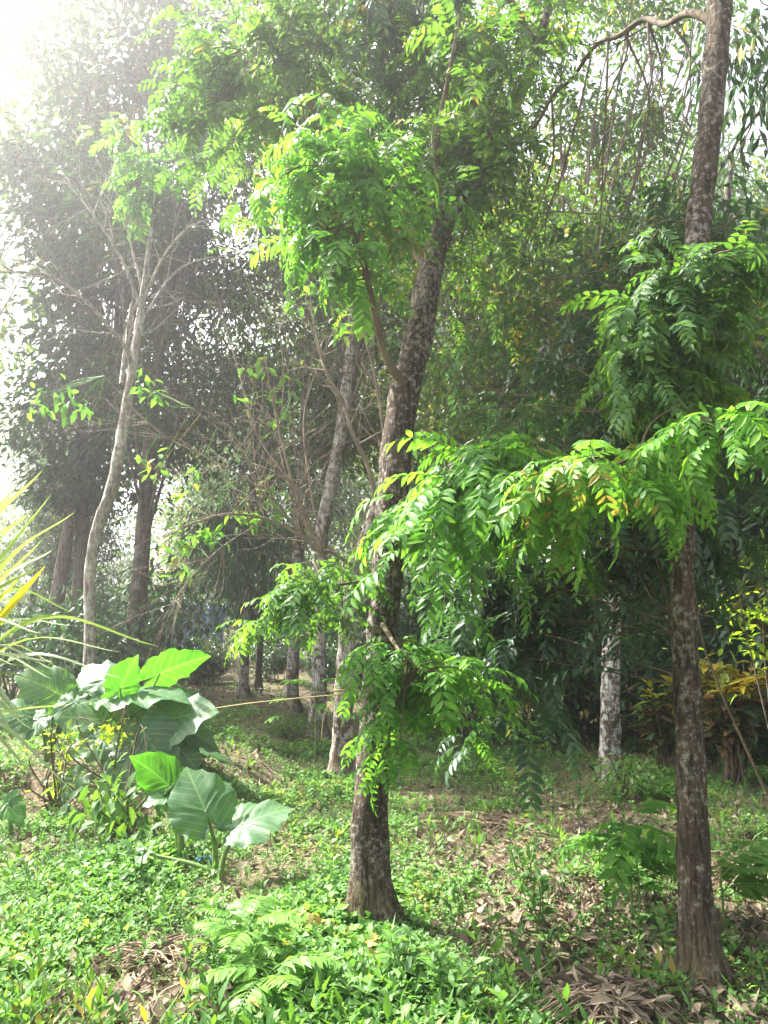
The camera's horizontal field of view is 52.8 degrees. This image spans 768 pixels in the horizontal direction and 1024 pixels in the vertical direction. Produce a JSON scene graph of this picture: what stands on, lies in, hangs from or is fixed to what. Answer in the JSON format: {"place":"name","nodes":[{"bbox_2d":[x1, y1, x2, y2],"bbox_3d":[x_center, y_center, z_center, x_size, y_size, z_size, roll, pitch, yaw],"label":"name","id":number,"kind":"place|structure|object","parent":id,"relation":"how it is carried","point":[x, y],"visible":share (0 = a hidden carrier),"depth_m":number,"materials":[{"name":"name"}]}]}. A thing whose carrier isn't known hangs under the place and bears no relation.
{"place":"outdoors","nodes":[
{"label":"outdoors","id":0,"kind":"place"},
{"bbox_2d":[0,627,767,1023],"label":"ground","id":1,"kind":"structure","parent":0,"point":[226,693],"depth_m":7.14,"materials":[{"name":"brown plant"}]},
{"bbox_2d":[0,586,25,687],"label":"shrub","id":2,"kind":"object","parent":1,"relation":"on","point":[3,667],"visible":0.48,"depth_m":11.22,"materials":[{"name":"green plant"}]},
{"bbox_2d":[0,789,26,835],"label":"elephant ear plant","id":3,"kind":"object","parent":1,"relation":"on","point":[13,808],"visible":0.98,"depth_m":6.12,"materials":[{"name":"green plant"}]},
{"bbox_2d":[0,219,35,484],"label":"forest tree","id":4,"kind":"object","parent":1,"relation":"on","point":[4,425],"visible":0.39,"depth_m":26.63,"materials":[{"name":"green plant"}]},
{"bbox_2d":[0,590,98,700],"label":"shrub","id":5,"kind":"object","parent":1,"relation":"on","point":[12,694],"visible":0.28,"depth_m":13.18,"materials":[{"name":"green plant"}]},
{"bbox_2d":[0,665,105,812],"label":"elephant ear plant","id":6,"kind":"object","parent":1,"relation":"on","point":[63,683],"visible":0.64,"depth_m":7.64,"materials":[{"name":"green plant"}]},
{"bbox_2d":[18,718,94,815],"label":"shrub","id":7,"kind":"object","parent":1,"relation":"on","point":[57,793],"visible":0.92,"depth_m":6.64,"materials":[{"name":"green plant"}]},
{"bbox_2d":[0,399,120,628],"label":"forest tree","id":8,"kind":"object","parent":1,"relation":"on","point":[18,543],"visible":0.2,"depth_m":39.74,"materials":[{"name":"green plant"}]},
{"bbox_2d":[0,470,155,792],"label":"strap leaf plant","id":9,"kind":"object","parent":1,"relation":"on","point":[8,607],"visible":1,"depth_m":3.06,"materials":[{"name":"plant"}]},
{"bbox_2d":[0,577,157,697],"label":"shrub","id":10,"kind":"object","parent":1,"relation":"on","point":[113,656],"visible":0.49,"depth_m":11.20,"materials":[{"name":"green plant"}]},
{"bbox_2d":[1,404,164,635],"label":"forest tree","id":11,"kind":"object","parent":1,"relation":"on","point":[104,539],"visible":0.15,"depth_m":23.91,"materials":[{"name":"green plant"}]},
{"bbox_2d":[0,0,175,415],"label":"tree","id":12,"kind":"object","parent":1,"relation":"on","point":[69,11],"visible":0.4,"depth_m":16.64,"materials":[{"name":"green plant"}]},
{"bbox_2d":[42,724,165,853],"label":"shrub","id":13,"kind":"object","parent":1,"relation":"on","point":[114,811],"visible":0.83,"depth_m":5.86,"materials":[{"name":"green plant"}]},
{"bbox_2d":[67,694,145,796],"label":"shrub","id":14,"kind":"object","parent":1,"relation":"on","point":[103,732],"visible":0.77,"depth_m":6.83,"materials":[{"name":"green plant"}]},
{"bbox_2d":[60,577,193,662],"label":"shrub","id":15,"kind":"object","parent":1,"relation":"on","point":[101,602],"visible":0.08,"depth_m":17.73,"materials":[{"name":"green plant"}]},
{"bbox_2d":[116,822,164,886],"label":"weed plant","id":16,"kind":"object","parent":1,"relation":"on","point":[133,855],"visible":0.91,"depth_m":4.75,"materials":[{"name":"green plant"}]},
{"bbox_2d":[0,112,288,666],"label":"tree","id":17,"kind":"object","parent":1,"relation":"on","point":[137,210],"visible":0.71,"depth_m":9.96,"materials":[{"name":"green plant"}]},
{"bbox_2d":[60,648,232,793],"bbox_3d":[-2.285,1.919,7.333,1.617,1.241,1.124,0,-9,0],"label":"elephant ear plant","id":18,"kind":"object","parent":1,"relation":"on","point":[175,722],"visible":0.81,"depth_m":7.28,"materials":[{"name":"green plant"}]},
{"bbox_2d":[0,0,304,677],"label":"tree","id":19,"kind":"object","parent":1,"relation":"on","point":[77,470],"visible":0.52,"depth_m":15.24,"materials":[{"name":"green plant"}]},
{"bbox_2d":[129,751,184,857],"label":"elephant ear plant","id":20,"kind":"object","parent":1,"relation":"on","point":[157,774],"visible":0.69,"depth_m":5.45,"materials":[{"name":"green plant"}]},
{"bbox_2d":[92,931,226,974],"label":"leaf litter","id":21,"kind":"object","parent":1,"relation":"on","point":[171,948],"visible":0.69,"depth_m":3.70,"materials":[{"name":"brown plant"}]},
{"bbox_2d":[97,544,227,678],"bbox_3d":[-4.480,2.091,15.320,2.753,2.925,3.411,1,-9,-6],"label":"shrub","id":22,"kind":"object","parent":1,"relation":"on","point":[167,598],"visible":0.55,"depth_m":15.13,"materials":[{"name":"green plant"}]},
{"bbox_2d":[146,630,185,678],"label":"shrub","id":23,"kind":"object","parent":1,"relation":"on","point":[164,646],"visible":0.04,"depth_m":16.58,"materials":[{"name":"green plant"}]},
{"bbox_2d":[161,602,225,649],"bbox_3d":[-4.429,2.608,17.814,1.500,1.100,0.333,0,-9,0],"label":"tarpaulin","id":24,"kind":"object","parent":1,"relation":"on","point":[211,620],"visible":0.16,"depth_m":17.82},
{"bbox_2d":[195,855,211,861],"bbox_3d":[-1.228,2.399,5.358,0.150,0.033,0.120,0,-9,0],"label":"plastic scrap","id":25,"kind":"object","parent":1,"relation":"on","point":[201,857],"visible":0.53,"depth_m":5.33,"materials":[{"name":"blue plastic"}]},
{"bbox_2d":[177,631,233,684],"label":"shrub","id":26,"kind":"object","parent":1,"relation":"on","point":[213,661],"visible":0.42,"depth_m":16.34,"materials":[{"name":"green plant"}]},
{"bbox_2d":[201,639,210,678],"bbox_3d":[-4.009,3.403,17.398,0.200,1.065,0.040,0,-9,0],"label":"board","id":27,"kind":"object","parent":1,"relation":"on","point":[209,644],"visible":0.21,"depth_m":17.45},
{"bbox_2d":[195,930,219,952],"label":"weed plant","id":28,"kind":"object","parent":1,"relation":"on","point":[204,947],"visible":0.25,"depth_m":3.71,"materials":[{"name":"green plant"}]},
{"bbox_2d":[32,55,385,686],"bbox_3d":[-2.751,-2.567,13.636,6.341,11.947,5.276,0,-9,0],"label":"tree","id":29,"kind":"object","parent":1,"relation":"on","point":[146,490],"visible":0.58,"depth_m":13.33,"materials":[{"name":"green plant"}]},
{"bbox_2d":[129,767,294,882],"bbox_3d":[-1.118,2.047,5.004,1.062,0.723,0.413,0,-9,0],"label":"elephant ear plant","id":30,"kind":"object","parent":1,"relation":"on","point":[199,801],"visible":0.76,"depth_m":5.01,"materials":[{"name":"green plant"}]},
{"bbox_2d":[131,329,294,626],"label":"forest tree","id":31,"kind":"object","parent":1,"relation":"on","point":[173,550],"visible":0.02,"depth_m":41.97,"materials":[{"name":"green plant"}]},
{"bbox_2d":[188,638,239,683],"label":"shrub","id":32,"kind":"object","parent":1,"relation":"on","point":[220,670],"visible":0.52,"depth_m":16.43,"materials":[{"name":"green plant"}]},
{"bbox_2d":[151,416,280,601],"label":"forest tree","id":33,"kind":"object","parent":1,"relation":"on","point":[174,517],"visible":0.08,"depth_m":30.88,"materials":[{"name":"green plant"}]},
{"bbox_2d":[22,252,429,783],"bbox_3d":[-1.752,-0.332,8.798,4.712,6.810,2.278,2,-10,-11],"label":"tree","id":34,"kind":"object","parent":1,"relation":"on","point":[342,736],"visible":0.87,"depth_m":8.86,"materials":[{"name":"green plant"}]},
{"bbox_2d":[217,689,351,739],"bbox_3d":[-1.634,2.362,9.212,2.706,0.572,0.368,-3,-10,20],"label":"rope","id":35,"kind":"object","parent":34,"relation":"attached to","point":[298,698],"visible":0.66,"depth_m":8.80,"materials":[{"name":"fabric"}]},
{"bbox_2d":[153,379,316,697],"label":"tree","id":36,"kind":"object","parent":1,"relation":"on","point":[246,561],"visible":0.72,"depth_m":14.07,"materials":[{"name":"green plant"}]},
{"bbox_2d":[216,598,265,650],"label":"shrub","id":37,"kind":"object","parent":1,"relation":"on","point":[228,632],"visible":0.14,"depth_m":24.67,"materials":[{"name":"green plant"}]},
{"bbox_2d":[193,896,308,958],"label":"feathery seedling","id":38,"kind":"object","parent":1,"relation":"on","point":[236,918],"visible":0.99,"depth_m":3.54,"materials":[{"name":"green plant"}]},
{"bbox_2d":[165,327,342,657],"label":"forest tree","id":39,"kind":"object","parent":1,"relation":"on","point":[277,496],"visible":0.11,"depth_m":21.92,"materials":[{"name":"green plant"}]},
{"bbox_2d":[192,951,341,1016],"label":"feathery seedling","id":40,"kind":"object","parent":1,"relation":"on","point":[239,971],"visible":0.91,"depth_m":3.21,"materials":[{"name":"green plant"}]},
{"bbox_2d":[238,631,300,681],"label":"shrub","id":41,"kind":"object","parent":1,"relation":"on","point":[280,661],"visible":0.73,"depth_m":16.36,"materials":[{"name":"green plant"}]},
{"bbox_2d":[174,305,388,690],"bbox_3d":[-2.274,-0.303,15.578,4.768,7.750,5.856,7,-12,-38],"label":"tree","id":42,"kind":"object","parent":1,"relation":"on","point":[258,683],"visible":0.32,"depth_m":15.13,"materials":[{"name":"green plant"}]},
{"bbox_2d":[239,570,331,663],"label":"shrub","id":43,"kind":"object","parent":1,"relation":"on","point":[277,641],"visible":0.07,"depth_m":19.43,"materials":[{"name":"green plant"}]},
{"bbox_2d":[264,700,327,742],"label":"shrub","id":44,"kind":"object","parent":1,"relation":"on","point":[292,734],"visible":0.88,"depth_m":11.04,"materials":[{"name":"green plant"}]},
{"bbox_2d":[206,219,403,629],"bbox_3d":[-2.397,-3.672,33.984,10.236,18.220,9.730,-6,-11,30],"label":"forest tree","id":45,"kind":"object","parent":1,"relation":"on","point":[350,511],"visible":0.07,"depth_m":32.55,"materials":[{"name":"green plant"}]},
{"bbox_2d":[146,180,475,714],"bbox_3d":[-1.085,-1.065,14.022,5.703,9.210,5.459,8,-12,-39],"label":"tree","id":46,"kind":"object","parent":1,"relation":"on","point":[298,552],"visible":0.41,"depth_m":13.68,"materials":[{"name":"green plant"}]},
{"bbox_2d":[264,678,360,766],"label":"lobed leaf sapling","id":47,"kind":"object","parent":1,"relation":"on","point":[320,706],"visible":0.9,"depth_m":9.60,"materials":[{"name":"plant"}]},
{"bbox_2d":[299,632,337,685],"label":"shrub","id":48,"kind":"object","parent":1,"relation":"on","point":[330,664],"visible":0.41,"depth_m":16.32,"materials":[{"name":"green plant"}]},
{"bbox_2d":[0,490,667,632],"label":"treeline","id":49,"kind":"object","parent":1,"relation":"on","point":[127,560],"visible":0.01,"depth_m":57.02,"materials":[{"name":"green plant"}]},
{"bbox_2d":[302,579,370,680],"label":"shrub","id":50,"kind":"object","parent":1,"relation":"on","point":[334,633],"visible":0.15,"depth_m":18.49,"materials":[{"name":"green plant"}]},
{"bbox_2d":[119,0,557,741],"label":"tree","id":51,"kind":"object","parent":1,"relation":"on","point":[349,362],"visible":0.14,"depth_m":12.94,"materials":[{"name":"green plant"}]},
{"bbox_2d":[325,964,378,1007],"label":"weed plant","id":52,"kind":"object","parent":1,"relation":"on","point":[349,982],"visible":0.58,"depth_m":3.20,"materials":[{"name":"green plant"}]},
{"bbox_2d":[134,0,604,925],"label":"tree","id":53,"kind":"object","parent":1,"relation":"on","point":[442,188],"visible":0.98,"depth_m":4.59,"materials":[{"name":"green plant"}]},
{"bbox_2d":[296,297,456,606],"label":"forest tree","id":54,"kind":"object","parent":1,"relation":"on","point":[354,529],"depth_m":43.88,"materials":[{"name":"green plant"}]},
{"bbox_2d":[355,602,409,648],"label":"shrub","id":55,"kind":"object","parent":1,"relation":"on","point":[363,634],"depth_m":21.14,"materials":[{"name":"green plant"}]},
{"bbox_2d":[0,722,766,1023],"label":"tree seedlings","id":56,"kind":"object","parent":1,"relation":"on","point":[89,1003],"visible":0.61,"depth_m":3.27,"materials":[{"name":"green plant"}]},
{"bbox_2d":[0,669,767,1023],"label":"ground cover","id":57,"kind":"object","parent":1,"relation":"on","point":[330,883],"visible":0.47,"depth_m":4.68,"materials":[{"name":"plant"}]},
{"bbox_2d":[0,763,767,1023],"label":"broadleaf weeds","id":58,"kind":"object","parent":1,"relation":"on","point":[498,992],"visible":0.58,"depth_m":3.82,"materials":[{"name":"green plant"}]},
{"bbox_2d":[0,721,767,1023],"bbox_3d":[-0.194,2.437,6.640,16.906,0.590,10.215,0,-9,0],"label":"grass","id":59,"kind":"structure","parent":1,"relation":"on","point":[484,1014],"depth_m":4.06,"materials":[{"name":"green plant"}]},
{"bbox_2d":[367,924,424,978],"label":"weed plant","id":60,"kind":"object","parent":1,"relation":"on","point":[397,948],"visible":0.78,"depth_m":3.42,"materials":[{"name":"green plant"}]},
{"bbox_2d":[354,564,461,718],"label":"shrub","id":61,"kind":"object","parent":1,"relation":"on","point":[409,587],"visible":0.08,"depth_m":13.37,"materials":[{"name":"green plant"}]},
{"bbox_2d":[333,257,490,620],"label":"forest tree","id":62,"kind":"object","parent":1,"relation":"on","point":[375,476],"visible":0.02,"depth_m":27.24,"materials":[{"name":"green plant"}]},
{"bbox_2d":[417,936,490,1005],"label":"weed plant","id":63,"kind":"object","parent":1,"relation":"on","point":[440,958],"visible":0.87,"depth_m":3.23,"materials":[{"name":"green plant"}]},
{"bbox_2d":[354,581,581,741],"bbox_3d":[1.165,2.364,12.169,3.058,2.837,2.838,7,-12,-37],"label":"shrub","id":64,"kind":"object","parent":1,"relation":"on","point":[407,627],"visible":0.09,"depth_m":12.05,"materials":[{"name":"green plant"}]},
{"bbox_2d":[313,82,654,691],"bbox_3d":[2.377,-2.634,17.523,8.180,13.576,7.303,-3,-10,17],"label":"tree","id":65,"kind":"object","parent":1,"relation":"on","point":[420,454],"depth_m":17.02,"materials":[{"name":"green plant"}]},
{"bbox_2d":[411,298,572,605],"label":"forest tree","id":66,"kind":"object","parent":1,"relation":"on","point":[441,342],"visible":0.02,"depth_m":20.07,"materials":[{"name":"green plant"}]},
{"bbox_2d":[411,803,583,835],"bbox_3d":[0.966,2.677,6.691,1.500,0.173,0.806,0,-9,0],"label":"twig pile","id":67,"kind":"object","parent":1,"relation":"on","point":[503,817],"visible":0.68,"depth_m":6.60,"materials":[{"name":"brown plant"}]},
{"bbox_2d":[504,835,540,896],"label":"weed plant","id":68,"kind":"object","parent":1,"relation":"on","point":[513,858],"visible":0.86,"depth_m":4.73,"materials":[{"name":"green plant"}]},
{"bbox_2d":[417,617,629,754],"bbox_3d":[1.930,2.465,11.344,3.019,2.367,2.802,0,-9,0],"label":"shrub","id":69,"kind":"object","parent":1,"relation":"on","point":[573,714],"visible":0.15,"depth_m":10.96,"materials":[{"name":"green plant"}]},
{"bbox_2d":[510,721,550,761],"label":"sapling","id":70,"kind":"object","parent":1,"relation":"on","point":[531,742],"visible":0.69,"depth_m":9.30,"materials":[{"name":"green plant"}]},
{"bbox_2d":[512,858,557,935],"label":"weed plant","id":71,"kind":"object","parent":1,"relation":"on","point":[543,886],"visible":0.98,"depth_m":4.11,"materials":[{"name":"green plant"}]},
{"bbox_2d":[309,0,767,782],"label":"tree","id":72,"kind":"object","parent":1,"relation":"on","point":[611,734],"visible":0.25,"depth_m":10.68,"materials":[{"name":"green plant"}]},
{"bbox_2d":[330,129,747,721],"bbox_3d":[3.075,-1.708,14.493,8.353,11.110,6.778,0,-9,0],"label":"tree","id":73,"kind":"object","parent":1,"relation":"on","point":[515,383],"visible":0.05,"depth_m":14.34,"materials":[{"name":"green plant"}]},
{"bbox_2d":[457,255,649,625],"bbox_3d":[6.055,-2.159,24.887,9.091,14.763,8.768,4,-10,-25],"label":"forest tree","id":74,"kind":"object","parent":1,"relation":"on","point":[627,565],"depth_m":24.33,"materials":[{"name":"green plant"}]},
{"bbox_2d":[464,598,644,735],"bbox_3d":[2.628,2.432,12.659,3.267,2.848,3.032,3,-10,-17],"label":"shrub","id":75,"kind":"object","parent":1,"relation":"on","point":[571,679],"visible":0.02,"depth_m":12.24,"materials":[{"name":"green plant"}]},
{"bbox_2d":[409,0,767,996],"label":"tree","id":76,"kind":"object","parent":1,"relation":"on","point":[671,412],"visible":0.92,"depth_m":4.01,"materials":[{"name":"green plant"}]},
{"bbox_2d":[582,424,605,671],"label":"vine","id":77,"kind":"object","parent":76,"relation":"hanging from","point":[597,575],"visible":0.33,"depth_m":4.43,"materials":[{"name":"brown plant"}]},
{"bbox_2d":[532,594,671,739],"bbox_3d":[3.245,2.492,12.295,3.260,2.520,2.379,3,-10,-16],"label":"shrub","id":78,"kind":"object","parent":1,"relation":"on","point":[592,716],"visible":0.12,"depth_m":11.88,"materials":[{"name":"green plant"}]},
{"bbox_2d":[533,964,687,1023],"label":"leaf heap","id":79,"kind":"object","parent":1,"relation":"on","point":[618,995],"visible":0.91,"depth_m":3.12,"materials":[{"name":"brown plant"}]},
{"bbox_2d":[546,798,677,919],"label":"sapling","id":80,"kind":"object","parent":1,"relation":"on","point":[633,845],"visible":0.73,"depth_m":4.40,"materials":[{"name":"green plant"}]},
{"bbox_2d":[577,748,668,802],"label":"shrub","id":81,"kind":"object","parent":1,"relation":"on","point":[638,770],"visible":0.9,"depth_m":7.57,"materials":[{"name":"green plant"}]},
{"bbox_2d":[498,103,767,607],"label":"tree","id":82,"kind":"object","parent":1,"relation":"on","point":[723,171],"visible":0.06,"depth_m":18.30,"materials":[{"name":"green plant"}]},
{"bbox_2d":[590,834,676,931],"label":"feathery seedling","id":83,"kind":"object","parent":1,"relation":"on","point":[653,856],"visible":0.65,"depth_m":4.29,"materials":[{"name":"green plant"}]},
{"bbox_2d":[616,945,653,978],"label":"weed plant","id":84,"kind":"object","parent":1,"relation":"on","point":[630,957],"visible":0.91,"depth_m":3.52,"materials":[{"name":"green plant"}]},
{"bbox_2d":[582,606,706,724],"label":"shrub","id":85,"kind":"object","parent":1,"relation":"on","point":[626,697],"visible":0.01,"depth_m":13.36,"materials":[{"name":"green plant"}]},
{"bbox_2d":[523,160,767,732],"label":"tree","id":86,"kind":"object","parent":1,"relation":"on","point":[753,529],"visible":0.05,"depth_m":12.48,"materials":[{"name":"green plant"}]},
{"bbox_2d":[627,675,675,767],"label":"croton shrub","id":87,"kind":"object","parent":1,"relation":"on","point":[655,738],"visible":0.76,"depth_m":9.29,"materials":[{"name":"green plant"}]},
{"bbox_2d":[563,568,751,751],"bbox_3d":[4.116,2.231,11.252,3.175,2.939,2.316,4,-10,-20],"label":"shrub","id":88,"kind":"object","parent":1,"relation":"on","point":[595,689],"visible":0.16,"depth_m":11.04,"materials":[{"name":"green plant"}]},
{"bbox_2d":[580,0,767,561],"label":"tree","id":89,"kind":"object","parent":1,"relation":"on","point":[739,64],"visible":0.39,"depth_m":6.67,"materials":[{"name":"green plant"}]},
{"bbox_2d":[590,112,767,645],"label":"forest tree","id":90,"kind":"object","parent":1,"relation":"on","point":[763,171],"visible":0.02,"depth_m":20.31,"materials":[{"name":"green plant"}]},
{"bbox_2d":[620,611,767,769],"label":"shrub","id":91,"kind":"object","parent":1,"relation":"on","point":[666,655],"visible":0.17,"depth_m":10.10,"materials":[{"name":"green plant"}]},
{"bbox_2d":[629,193,767,638],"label":"forest tree","id":92,"kind":"object","parent":1,"relation":"on","point":[758,195],"visible":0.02,"depth_m":15.24,"materials":[{"name":"green plant"}]},
{"bbox_2d":[651,846,767,894],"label":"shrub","id":93,"kind":"object","parent":1,"relation":"on","point":[715,879],"visible":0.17,"depth_m":5.08,"materials":[{"name":"green plant"}]},
{"bbox_2d":[656,536,767,767],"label":"shrub","id":94,"kind":"object","parent":1,"relation":"on","point":[723,642],"visible":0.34,"depth_m":9.39,"materials":[{"name":"green plant"}]},
{"bbox_2d":[662,839,767,935],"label":"feathery seedling","id":95,"kind":"object","parent":1,"relation":"on","point":[758,858],"visible":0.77,"depth_m":4.21,"materials":[{"name":"green plant"}]},
{"bbox_2d":[662,529,767,796],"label":"shrub","id":96,"kind":"object","parent":1,"relation":"on","point":[759,613],"visible":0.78,"depth_m":5.24,"materials":[{"name":"green plant"}]},
{"bbox_2d":[672,572,767,705],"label":"shrub","id":97,"kind":"object","parent":1,"relation":"on","point":[730,627],"visible":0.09,"depth_m":9.69,"materials":[{"name":"green plant"}]},
{"bbox_2d":[699,653,767,789],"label":"croton shrub","id":98,"kind":"object","parent":1,"relation":"on","point":[725,736],"visible":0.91,"depth_m":8.06,"materials":[{"name":"green plant"}]},
{"bbox_2d":[720,542,760,730],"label":"shrub","id":99,"kind":"object","parent":1,"relation":"on","point":[749,584],"depth_m":12.26,"materials":[{"name":"green plant"}]},
{"bbox_2d":[0,0,767,626],"label":"sky","id":100,"kind":"structure","parent":0,"point":[19,315],"materials":[{"name":"white"}]}
]}

